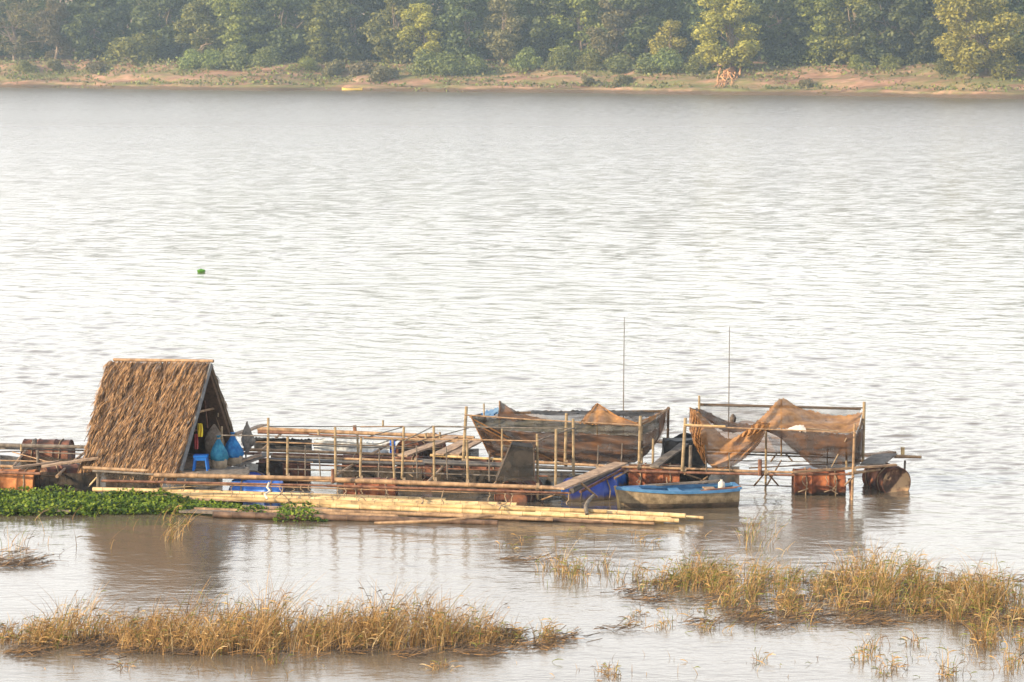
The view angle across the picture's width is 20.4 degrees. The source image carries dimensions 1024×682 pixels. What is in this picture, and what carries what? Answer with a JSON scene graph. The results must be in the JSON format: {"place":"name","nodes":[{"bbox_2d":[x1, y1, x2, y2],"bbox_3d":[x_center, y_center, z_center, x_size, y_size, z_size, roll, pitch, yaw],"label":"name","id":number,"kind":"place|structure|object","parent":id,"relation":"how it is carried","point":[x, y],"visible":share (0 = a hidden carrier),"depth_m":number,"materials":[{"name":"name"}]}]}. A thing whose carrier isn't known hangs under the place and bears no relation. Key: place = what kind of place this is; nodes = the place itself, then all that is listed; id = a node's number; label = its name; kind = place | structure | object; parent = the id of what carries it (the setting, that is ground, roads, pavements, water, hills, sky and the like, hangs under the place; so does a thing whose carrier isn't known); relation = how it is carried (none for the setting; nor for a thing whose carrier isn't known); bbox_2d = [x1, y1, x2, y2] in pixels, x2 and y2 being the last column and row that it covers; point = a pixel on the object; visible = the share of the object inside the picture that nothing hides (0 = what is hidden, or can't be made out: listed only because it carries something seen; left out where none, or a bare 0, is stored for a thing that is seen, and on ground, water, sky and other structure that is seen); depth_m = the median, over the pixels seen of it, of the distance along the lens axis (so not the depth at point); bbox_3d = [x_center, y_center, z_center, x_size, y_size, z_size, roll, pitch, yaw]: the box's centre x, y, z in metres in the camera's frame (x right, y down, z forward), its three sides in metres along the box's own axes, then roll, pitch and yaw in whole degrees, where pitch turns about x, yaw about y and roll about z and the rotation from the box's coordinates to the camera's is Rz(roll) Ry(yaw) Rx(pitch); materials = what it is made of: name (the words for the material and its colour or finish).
{"place":"outdoors","nodes":[
{"label":"outdoors","id":0,"kind":"place"},
{"bbox_2d":[0,87,1023,681],"bbox_3d":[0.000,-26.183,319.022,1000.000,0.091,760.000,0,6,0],"label":"river water","id":1,"kind":"structure","parent":0,"point":[410,261],"depth_m":78.26,"materials":[{"name":"grey liquid"}]},
{"bbox_2d":[0,483,242,516],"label":"water plants","id":2,"kind":"object","parent":1,"relation":"on","point":[77,502],"visible":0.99,"depth_m":47.15,"materials":[{"name":"green plant"}]},
{"bbox_2d":[151,495,274,502],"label":"bamboo pole","id":3,"kind":"object","parent":1,"relation":"on","point":[249,499],"visible":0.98,"depth_m":47.63,"materials":[{"name":"brown"}]},
{"bbox_2d":[92,487,445,499],"bbox_3d":[-4.128,2.583,47.944,6.140,0.089,0.102,1,6,10],"label":"bamboo pole","id":4,"kind":"object","parent":1,"relation":"on","point":[107,489],"visible":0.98,"depth_m":47.94,"materials":[{"name":"brown"}]},
{"bbox_2d":[234,500,327,521],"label":"water plants","id":5,"kind":"object","parent":1,"relation":"on","point":[283,509],"visible":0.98,"depth_m":46.52,"materials":[{"name":"green plant"}]},
{"bbox_2d":[0,564,570,677],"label":"dry reeds","id":6,"kind":"object","parent":1,"relation":"on","point":[373,629],"visible":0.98,"depth_m":36.74,"materials":[{"name":"plant"}]},
{"bbox_2d":[194,507,398,516],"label":"bamboo pole","id":7,"kind":"object","parent":1,"relation":"on","point":[320,512],"visible":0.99,"depth_m":46.48,"materials":[{"name":"brown"}]},
{"bbox_2d":[170,491,516,505],"bbox_3d":[-2.853,2.647,47.538,5.992,0.095,0.107,1,6,12],"label":"bamboo pole","id":8,"kind":"object","parent":1,"relation":"on","point":[268,496],"visible":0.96,"depth_m":47.63,"materials":[{"name":"brown"}]},
{"bbox_2d":[212,511,497,524],"bbox_3d":[-2.555,2.878,46.132,4.706,0.118,0.126,1,6,8],"label":"bamboo pole","id":9,"kind":"object","parent":1,"relation":"on","point":[239,515],"visible":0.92,"depth_m":46.12,"materials":[{"name":"brown"}]},
{"bbox_2d":[0,499,710,562],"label":"dry reeds","id":10,"kind":"object","parent":1,"relation":"on","point":[176,525],"visible":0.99,"depth_m":44.36,"materials":[{"name":"plant"}]},
{"bbox_2d":[312,501,409,506],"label":"bamboo pole","id":11,"kind":"object","parent":1,"relation":"on","point":[319,502],"visible":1,"depth_m":47.03,"materials":[{"name":"brown"}]},
{"bbox_2d":[274,498,606,513],"bbox_3d":[-1.203,2.715,46.763,5.616,0.089,0.109,1,6,12],"label":"bamboo pole","id":12,"kind":"object","parent":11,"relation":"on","point":[479,507],"visible":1,"depth_m":46.64,"materials":[{"name":"brown"}]},
{"bbox_2d":[374,514,493,523],"bbox_3d":[-1.248,2.869,45.470,1.928,0.171,0.262,0,6,1],"label":"curved stick","id":13,"kind":"object","parent":1,"relation":"on","point":[429,521],"visible":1,"depth_m":45.43,"materials":[{"name":"brown wood"}]},
{"bbox_2d":[322,509,552,520],"bbox_3d":[-1.228,2.835,46.362,3.852,0.080,0.082,1,6,11],"label":"bamboo pole","id":14,"kind":"object","parent":1,"relation":"on","point":[439,515],"visible":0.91,"depth_m":46.35,"materials":[{"name":"brown"}]},
{"bbox_2d":[0,395,921,505],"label":"fish farm raft","id":15,"kind":"object","parent":1,"relation":"on","point":[457,479],"visible":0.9,"depth_m":48.80,"materials":[{"name":"brown wood"}]},
{"bbox_2d":[0,468,38,490],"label":"float drum","id":16,"kind":"object","parent":15,"relation":"attached to","point":[15,481],"visible":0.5,"depth_m":48.67,"materials":[{"name":"orange metal"}]},
{"bbox_2d":[20,438,74,458],"bbox_3d":[-8.468,2.086,51.914,0.892,0.620,0.626,1,6,5],"label":"float drum","id":17,"kind":"object","parent":15,"relation":"attached to","point":[31,453],"visible":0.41,"depth_m":51.68,"materials":[{"name":"metal"}]},
{"bbox_2d":[40,463,91,472],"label":"float drum","id":18,"kind":"object","parent":15,"relation":"attached to","point":[71,468],"visible":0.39,"depth_m":49.25,"materials":[{"name":"metal"}]},
{"bbox_2d":[77,358,243,487],"bbox_3d":[-5.998,1.317,49.483,2.411,2.095,2.528,3,7,26],"label":"thatched hut","id":19,"kind":"object","parent":15,"relation":"on","point":[150,414],"visible":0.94,"depth_m":49.03,"materials":[{"name":"plant"}]},
{"bbox_2d":[205,424,223,455],"bbox_3d":[-5.190,1.747,49.616,0.345,0.600,0.155,0,6,0],"label":"fish basket","id":20,"kind":"object","parent":19,"relation":"on","point":[213,432],"visible":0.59,"depth_m":49.56,"materials":[{"name":"wicker"}]},
{"bbox_2d":[225,432,243,465],"bbox_3d":[-4.829,1.859,49.228,0.352,0.560,0.342,-5,8,-37],"label":"fish bag","id":21,"kind":"object","parent":19,"relation":"on","point":[234,449],"visible":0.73,"depth_m":49.12,"materials":[{"name":"fabric"}]},
{"bbox_2d":[210,435,228,468],"bbox_3d":[-5.034,1.901,48.830,0.317,0.560,0.308,-5,8,-37],"label":"fish bag","id":22,"kind":"object","parent":15,"relation":"on","point":[219,456],"visible":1,"depth_m":48.73,"materials":[{"name":"fabric"}]},
{"bbox_2d":[241,421,255,466],"bbox_3d":[-4.567,1.850,49.368,0.240,0.920,0.127,1,6,12],"label":"cone trap","id":23,"kind":"object","parent":15,"relation":"attached to","point":[248,442],"visible":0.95,"depth_m":49.32,"materials":[{"name":"grey"}]},
{"bbox_2d":[230,479,284,491],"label":"float drum","id":24,"kind":"object","parent":15,"relation":"attached to","point":[252,488],"visible":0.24,"depth_m":48.27,"materials":[{"name":"blue plastic"}]},
{"bbox_2d":[254,437,311,449],"bbox_3d":[-4.190,1.889,52.048,1.064,0.281,0.168,0,6,0],"label":"plastic sheet","id":25,"kind":"object","parent":15,"relation":"hanging from","point":[283,446],"visible":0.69,"depth_m":52.05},
{"bbox_2d":[259,458,310,482],"bbox_3d":[-4.035,2.364,50.435,0.892,0.620,0.626,0,7,2],"label":"float drum","id":26,"kind":"object","parent":15,"relation":"attached to","point":[298,472],"visible":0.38,"depth_m":50.16,"materials":[{"name":"metal"}]},
{"bbox_2d":[314,438,388,452],"bbox_3d":[-2.941,1.942,52.047,1.375,0.324,0.162,0,6,0],"label":"plastic sheet","id":27,"kind":"object","parent":15,"relation":"hanging from","point":[340,441],"visible":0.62,"depth_m":52.05,"materials":[{"name":"plastic"}]},
{"bbox_2d":[343,476,397,495],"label":"float drum","id":28,"kind":"object","parent":15,"relation":"attached to","point":[373,492],"visible":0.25,"depth_m":48.03,"materials":[{"name":"metal"}]},
{"bbox_2d":[397,435,457,456],"bbox_3d":[-1.498,1.873,50.677,0.226,0.166,1.695,4,7,31],"label":"plank","id":29,"kind":"object","parent":15,"relation":"on","point":[421,448],"visible":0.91,"depth_m":50.59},
{"bbox_2d":[404,455,451,480],"bbox_3d":[-1.516,2.333,50.532,0.892,0.620,0.626,0,5,2],"label":"float drum","id":30,"kind":"object","parent":15,"relation":"attached to","point":[427,476],"visible":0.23,"depth_m":50.27,"materials":[{"name":"metal"}]},
{"bbox_2d":[495,441,534,481],"bbox_3d":[0.056,2.010,47.774,0.671,0.652,0.476,0,6,0],"label":"net trap","id":31,"kind":"object","parent":15,"relation":"on","point":[518,463],"visible":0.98,"depth_m":47.56,"materials":[{"name":"fabric"}]},
{"bbox_2d":[494,476,543,502],"bbox_3d":[0.129,2.616,48.451,0.626,0.620,0.892,2,6,20],"label":"float drum","id":32,"kind":"object","parent":15,"relation":"attached to","point":[517,498],"visible":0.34,"depth_m":48.08,"materials":[{"name":"metal"}]},
{"bbox_2d":[471,401,669,463],"bbox_3d":[1.026,1.581,50.144,3.377,1.016,1.710,1,6,8],"label":"net enclosure","id":33,"kind":"object","parent":15,"relation":"attached to","point":[609,439],"visible":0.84,"depth_m":49.59,"materials":[{"name":"brown fabric"}]},
{"bbox_2d":[561,476,616,500],"bbox_3d":[1.323,2.606,48.450,0.892,0.620,0.626,-2,6,-14],"label":"float drum","id":34,"kind":"object","parent":15,"relation":"attached to","point":[604,490],"visible":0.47,"depth_m":48.21,"materials":[{"name":"blue plastic"}]},
{"bbox_2d":[551,462,627,489],"bbox_3d":[1.294,2.236,47.299,0.266,0.174,2.120,4,7,31],"label":"ramp plank","id":35,"kind":"object","parent":15,"relation":"on","point":[584,477],"visible":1,"depth_m":47.22,"materials":[{"name":"wood"}]},
{"bbox_2d":[629,463,679,485],"bbox_3d":[2.464,2.416,49.284,0.892,0.620,0.626,0,7,3],"label":"float drum","id":36,"kind":"object","parent":15,"relation":"attached to","point":[651,478],"visible":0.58,"depth_m":49.01,"materials":[{"name":"metal"}]},
{"bbox_2d":[650,443,688,467],"bbox_3d":[2.735,1.979,49.380,0.174,0.241,1.425,3,7,25],"label":"ramp plank","id":37,"kind":"object","parent":15,"relation":"on","point":[667,456],"visible":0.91,"depth_m":49.28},
{"bbox_2d":[661,433,705,466],"bbox_3d":[3.063,2.064,50.393,0.873,0.905,0.790,0,6,0],"label":"covered crate","id":38,"kind":"object","parent":15,"relation":"on","point":[668,444],"visible":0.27,"depth_m":50.05,"materials":[{"name":"fabric"}]},
{"bbox_2d":[689,398,863,468],"bbox_3d":[4.593,1.579,49.286,3.084,1.156,1.842,0,6,0],"label":"net enclosure","id":39,"kind":"object","parent":15,"relation":"attached to","point":[820,450],"visible":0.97,"depth_m":48.75,"materials":[{"name":"brown fabric"}]},
{"bbox_2d":[791,468,845,495],"bbox_3d":[5.280,2.488,48.990,0.892,0.620,0.626,0,6,0],"label":"float drum","id":40,"kind":"object","parent":15,"relation":"attached to","point":[815,484],"visible":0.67,"depth_m":48.72,"materials":[{"name":"metal"}]},
{"bbox_2d":[791,463,896,472],"bbox_3d":[5.659,2.169,48.452,1.967,0.058,0.082,-2,6,-19],"label":"plank","id":41,"kind":"object","parent":15,"relation":"on","point":[844,468],"visible":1,"depth_m":48.40,"materials":[{"name":"brown wood"}]},
{"bbox_2d":[859,453,896,464],"bbox_3d":[6.359,2.052,49.347,0.388,0.044,1.345,2,6,19],"label":"plank","id":42,"kind":"object","parent":15,"relation":"on","point":[880,459],"visible":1,"depth_m":49.22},
{"bbox_2d":[862,462,910,492],"bbox_3d":[6.521,2.410,49.535,0.582,0.576,0.830,-2,6,-18],"label":"float drum","id":43,"kind":"object","parent":15,"relation":"attached to","point":[890,479],"visible":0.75,"depth_m":49.19,"materials":[{"name":"metal"}]},
{"bbox_2d":[317,495,685,517],"bbox_3d":[-0.229,2.731,46.876,6.302,0.111,0.125,2,6,15],"label":"bamboo pole","id":44,"kind":"object","parent":1,"relation":"on","point":[657,514],"visible":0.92,"depth_m":46.27,"materials":[{"name":"brown"}]},
{"bbox_2d":[331,503,678,522],"bbox_3d":[-0.144,2.804,46.372,5.787,0.115,0.103,1,6,12],"label":"bamboo pole","id":45,"kind":"object","parent":1,"relation":"on","point":[472,511],"visible":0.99,"depth_m":46.35,"materials":[{"name":"brown"}]},
{"bbox_2d":[0,543,1023,660],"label":"reed litter","id":46,"kind":"object","parent":1,"relation":"on","point":[97,641],"visible":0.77,"depth_m":37.99,"materials":[{"name":"plant"}]},
{"bbox_2d":[417,511,653,524],"bbox_3d":[0.366,2.875,46.179,3.944,0.073,0.073,1,6,13],"label":"bamboo pole","id":47,"kind":"object","parent":1,"relation":"on","point":[632,522],"visible":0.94,"depth_m":45.93,"materials":[{"name":"brown"}]},
{"bbox_2d":[519,516,612,523],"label":"bamboo pole","id":48,"kind":"object","parent":1,"relation":"on","point":[575,521],"visible":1,"depth_m":45.99,"materials":[{"name":"brown"}]},
{"bbox_2d":[614,482,741,508],"bbox_3d":[2.742,2.622,47.563,2.122,0.466,0.748,-1,6,-9],"label":"wooden boat","id":49,"kind":"object","parent":1,"relation":"on","point":[682,496],"visible":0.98,"depth_m":47.33,"materials":[{"name":"beige paint"}]},
{"bbox_2d":[516,533,1023,680],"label":"dry reeds","id":50,"kind":"object","parent":1,"relation":"on","point":[976,589],"visible":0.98,"depth_m":39.13,"materials":[{"name":"plant"}]},
{"bbox_2d":[532,507,1023,631],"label":"dry reeds","id":51,"kind":"object","parent":1,"relation":"on","point":[699,574],"visible":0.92,"depth_m":40.45,"materials":[{"name":"plant"}]},
{"bbox_2d":[0,0,1023,98],"bbox_3d":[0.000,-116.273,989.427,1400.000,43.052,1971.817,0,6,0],"label":"riverbank","id":52,"kind":"structure","parent":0,"point":[824,78],"depth_m":409.05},
{"bbox_2d":[0,0,44,60],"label":"tree","id":53,"kind":"object","parent":52,"relation":"on","point":[22,52],"visible":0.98,"depth_m":467.94,"materials":[{"name":"green plant"}]},
{"bbox_2d":[24,0,75,59],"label":"tree","id":54,"kind":"object","parent":52,"relation":"on","point":[50,28],"visible":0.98,"depth_m":462.46,"materials":[{"name":"green plant"}]},
{"bbox_2d":[60,0,124,60],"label":"tree","id":55,"kind":"object","parent":52,"relation":"on","point":[85,40],"visible":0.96,"depth_m":461.64,"materials":[{"name":"green plant"}]},
{"bbox_2d":[85,61,108,73],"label":"bush","id":56,"kind":"object","parent":52,"relation":"on","point":[95,67],"visible":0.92,"depth_m":449.26,"materials":[{"name":"green plant"}]},
{"bbox_2d":[97,32,161,65],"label":"bush","id":57,"kind":"object","parent":52,"relation":"on","point":[134,49],"visible":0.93,"depth_m":450.29,"materials":[{"name":"green plant"}]},
{"bbox_2d":[128,0,192,60],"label":"tree","id":58,"kind":"object","parent":52,"relation":"on","point":[170,46],"visible":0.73,"depth_m":455.99,"materials":[{"name":"green plant"}]},
{"bbox_2d":[176,48,204,69],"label":"bush","id":59,"kind":"object","parent":52,"relation":"on","point":[190,57],"visible":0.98,"depth_m":437.48,"materials":[{"name":"green plant"}]},
{"bbox_2d":[172,0,226,55],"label":"tree","id":60,"kind":"object","parent":52,"relation":"on","point":[196,16],"visible":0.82,"depth_m":443.77,"materials":[{"name":"green plant"}]},
{"bbox_2d":[196,49,229,69],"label":"bush","id":61,"kind":"object","parent":52,"relation":"on","point":[210,59],"visible":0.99,"depth_m":435.65,"materials":[{"name":"green plant"}]},
{"bbox_2d":[217,43,254,69],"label":"bush","id":62,"kind":"object","parent":52,"relation":"on","point":[233,57],"visible":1,"depth_m":434.76,"materials":[{"name":"green plant"}]},
{"bbox_2d":[204,0,268,61],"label":"tree","id":63,"kind":"object","parent":52,"relation":"on","point":[234,23],"visible":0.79,"depth_m":439.68,"materials":[{"name":"green plant"}]},
{"bbox_2d":[248,46,281,67],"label":"bush","id":64,"kind":"object","parent":52,"relation":"on","point":[265,57],"visible":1,"depth_m":432.98,"materials":[{"name":"green plant"}]},
{"bbox_2d":[251,0,314,62],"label":"tree","id":65,"kind":"object","parent":52,"relation":"on","point":[284,37],"visible":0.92,"depth_m":438.63,"materials":[{"name":"green plant"}]},
{"bbox_2d":[286,56,321,71],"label":"bush","id":66,"kind":"object","parent":52,"relation":"on","point":[305,63],"visible":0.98,"depth_m":430.88,"materials":[{"name":"green plant"}]},
{"bbox_2d":[294,0,345,63],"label":"tree","id":67,"kind":"object","parent":52,"relation":"on","point":[317,48],"visible":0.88,"depth_m":437.00,"materials":[{"name":"green plant"}]},
{"bbox_2d":[320,59,345,76],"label":"bush","id":68,"kind":"object","parent":52,"relation":"on","point":[334,67],"visible":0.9,"depth_m":427.67,"materials":[{"name":"green plant"}]},
{"bbox_2d":[313,0,386,62],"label":"tree","id":69,"kind":"object","parent":52,"relation":"on","point":[348,12],"visible":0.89,"depth_m":436.46,"materials":[{"name":"green plant"}]},
{"bbox_2d":[348,59,373,76],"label":"bush","id":70,"kind":"object","parent":52,"relation":"on","point":[361,68],"visible":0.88,"depth_m":424.19,"materials":[{"name":"green plant"}]},
{"bbox_2d":[368,65,399,81],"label":"bush","id":71,"kind":"object","parent":52,"relation":"on","point":[379,73],"visible":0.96,"depth_m":418.96,"materials":[{"name":"green plant"}]},
{"bbox_2d":[359,0,424,63],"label":"tree","id":72,"kind":"object","parent":52,"relation":"on","point":[379,37],"visible":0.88,"depth_m":429.99,"materials":[{"name":"green plant"}]},
{"bbox_2d":[396,2,442,57],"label":"tree","id":73,"kind":"object","parent":52,"relation":"on","point":[422,21],"visible":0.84,"depth_m":427.62,"materials":[{"name":"green plant"}]},
{"bbox_2d":[408,48,438,75],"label":"bush","id":74,"kind":"object","parent":52,"relation":"on","point":[421,65],"visible":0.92,"depth_m":419.93,"materials":[{"name":"green plant"}]},
{"bbox_2d":[428,52,468,75],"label":"bush","id":75,"kind":"object","parent":52,"relation":"on","point":[446,65],"visible":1,"depth_m":417.69,"materials":[{"name":"green plant"}]},
{"bbox_2d":[430,0,500,62],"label":"tree","id":76,"kind":"object","parent":52,"relation":"on","point":[458,18],"visible":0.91,"depth_m":426.44,"materials":[{"name":"green plant"}]},
{"bbox_2d":[457,54,487,74],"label":"bush","id":77,"kind":"object","parent":52,"relation":"on","point":[474,64],"visible":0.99,"depth_m":418.56,"materials":[{"name":"green plant"}]},
{"bbox_2d":[473,0,528,63],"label":"tree","id":78,"kind":"object","parent":52,"relation":"on","point":[504,36],"visible":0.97,"depth_m":423.43,"materials":[{"name":"green plant"}]},
{"bbox_2d":[0,56,1023,93],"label":"bank scrub","id":79,"kind":"object","parent":52,"relation":"on","point":[248,70],"visible":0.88,"depth_m":418.69,"materials":[{"name":"green plant"}]},
{"bbox_2d":[0,0,1023,63],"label":"forest","id":80,"kind":"object","parent":52,"relation":"on","point":[693,9],"visible":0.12,"depth_m":441.33,"materials":[{"name":"green plant"}]},
{"bbox_2d":[508,46,543,71],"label":"bush","id":81,"kind":"object","parent":52,"relation":"on","point":[523,59],"visible":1,"depth_m":418.19,"materials":[{"name":"green plant"}]},
{"bbox_2d":[505,0,576,61],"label":"tree","id":82,"kind":"object","parent":52,"relation":"on","point":[537,37],"visible":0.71,"depth_m":425.50,"materials":[{"name":"green plant"}]},
{"bbox_2d":[542,46,575,70],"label":"bush","id":83,"kind":"object","parent":52,"relation":"on","point":[560,60],"visible":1,"depth_m":416.04,"materials":[{"name":"green plant"}]},
{"bbox_2d":[543,0,611,60],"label":"tree","id":84,"kind":"object","parent":52,"relation":"on","point":[586,15],"visible":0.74,"depth_m":422.92,"materials":[{"name":"green plant"}]},
{"bbox_2d":[571,52,607,70],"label":"bush","id":85,"kind":"object","parent":52,"relation":"on","point":[588,62],"visible":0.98,"depth_m":414.96,"materials":[{"name":"green plant"}]},
{"bbox_2d":[603,53,635,74],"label":"bush","id":86,"kind":"object","parent":52,"relation":"on","point":[617,65],"visible":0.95,"depth_m":410.12,"materials":[{"name":"green plant"}]},
{"bbox_2d":[586,0,654,60],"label":"tree","id":87,"kind":"object","parent":52,"relation":"on","point":[613,36],"visible":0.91,"depth_m":415.97,"materials":[{"name":"green plant"}]},
{"bbox_2d":[631,52,660,73],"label":"bush","id":88,"kind":"object","parent":52,"relation":"on","point":[646,63],"visible":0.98,"depth_m":405.71,"materials":[{"name":"green plant"}]},
{"bbox_2d":[609,0,693,61],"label":"tree","id":89,"kind":"object","parent":52,"relation":"on","point":[649,25],"visible":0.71,"depth_m":415.81,"materials":[{"name":"green plant"}]},
{"bbox_2d":[646,19,687,58],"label":"tree","id":90,"kind":"object","parent":52,"relation":"on","point":[675,42],"visible":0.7,"depth_m":409.43,"materials":[{"name":"green plant"}]},
{"bbox_2d":[651,47,686,74],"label":"bush","id":91,"kind":"object","parent":52,"relation":"on","point":[668,62],"visible":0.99,"depth_m":403.64,"materials":[{"name":"green plant"}]},
{"bbox_2d":[681,53,716,74],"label":"bush","id":92,"kind":"object","parent":52,"relation":"on","point":[695,64],"visible":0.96,"depth_m":403.02,"materials":[{"name":"green plant"}]},
{"bbox_2d":[689,0,762,69],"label":"tree","id":93,"kind":"object","parent":52,"relation":"on","point":[728,15],"visible":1,"depth_m":396.35,"materials":[{"name":"green plant"}]},
{"bbox_2d":[714,66,740,86],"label":"exposed roots","id":94,"kind":"object","parent":52,"relation":"on","point":[728,73],"visible":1,"depth_m":396.83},
{"bbox_2d":[742,0,820,65],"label":"tree","id":95,"kind":"object","parent":52,"relation":"on","point":[777,41],"visible":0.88,"depth_m":400.86,"materials":[{"name":"green plant"}]},
{"bbox_2d":[784,0,846,65],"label":"tree","id":96,"kind":"object","parent":52,"relation":"on","point":[813,48],"visible":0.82,"depth_m":398.90,"materials":[{"name":"green plant"}]},
{"bbox_2d":[822,0,890,64],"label":"tree","id":97,"kind":"object","parent":52,"relation":"on","point":[848,46],"visible":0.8,"depth_m":396.07,"materials":[{"name":"green plant"}]},
{"bbox_2d":[848,54,873,69],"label":"bush","id":98,"kind":"object","parent":52,"relation":"on","point":[859,61],"visible":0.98,"depth_m":392.32,"materials":[{"name":"green plant"}]},
{"bbox_2d":[852,0,930,64],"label":"tree","id":99,"kind":"object","parent":52,"relation":"on","point":[878,50],"visible":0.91,"depth_m":392.82,"materials":[{"name":"green plant"}]},
{"bbox_2d":[880,55,903,70],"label":"bush","id":100,"kind":"object","parent":52,"relation":"on","point":[890,60],"visible":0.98,"depth_m":390.58,"materials":[{"name":"green plant"}]},
{"bbox_2d":[884,0,961,65],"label":"tree","id":101,"kind":"object","parent":52,"relation":"on","point":[928,30],"visible":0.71,"depth_m":391.76,"materials":[{"name":"green plant"}]},
{"bbox_2d":[933,58,959,74],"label":"bush","id":102,"kind":"object","parent":52,"relation":"on","point":[946,67],"visible":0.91,"depth_m":381.78,"materials":[{"name":"green plant"}]},
{"bbox_2d":[931,0,1023,79],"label":"tree","id":103,"kind":"object","parent":52,"relation":"on","point":[956,46],"visible":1,"depth_m":373.05,"materials":[{"name":"green plant"}]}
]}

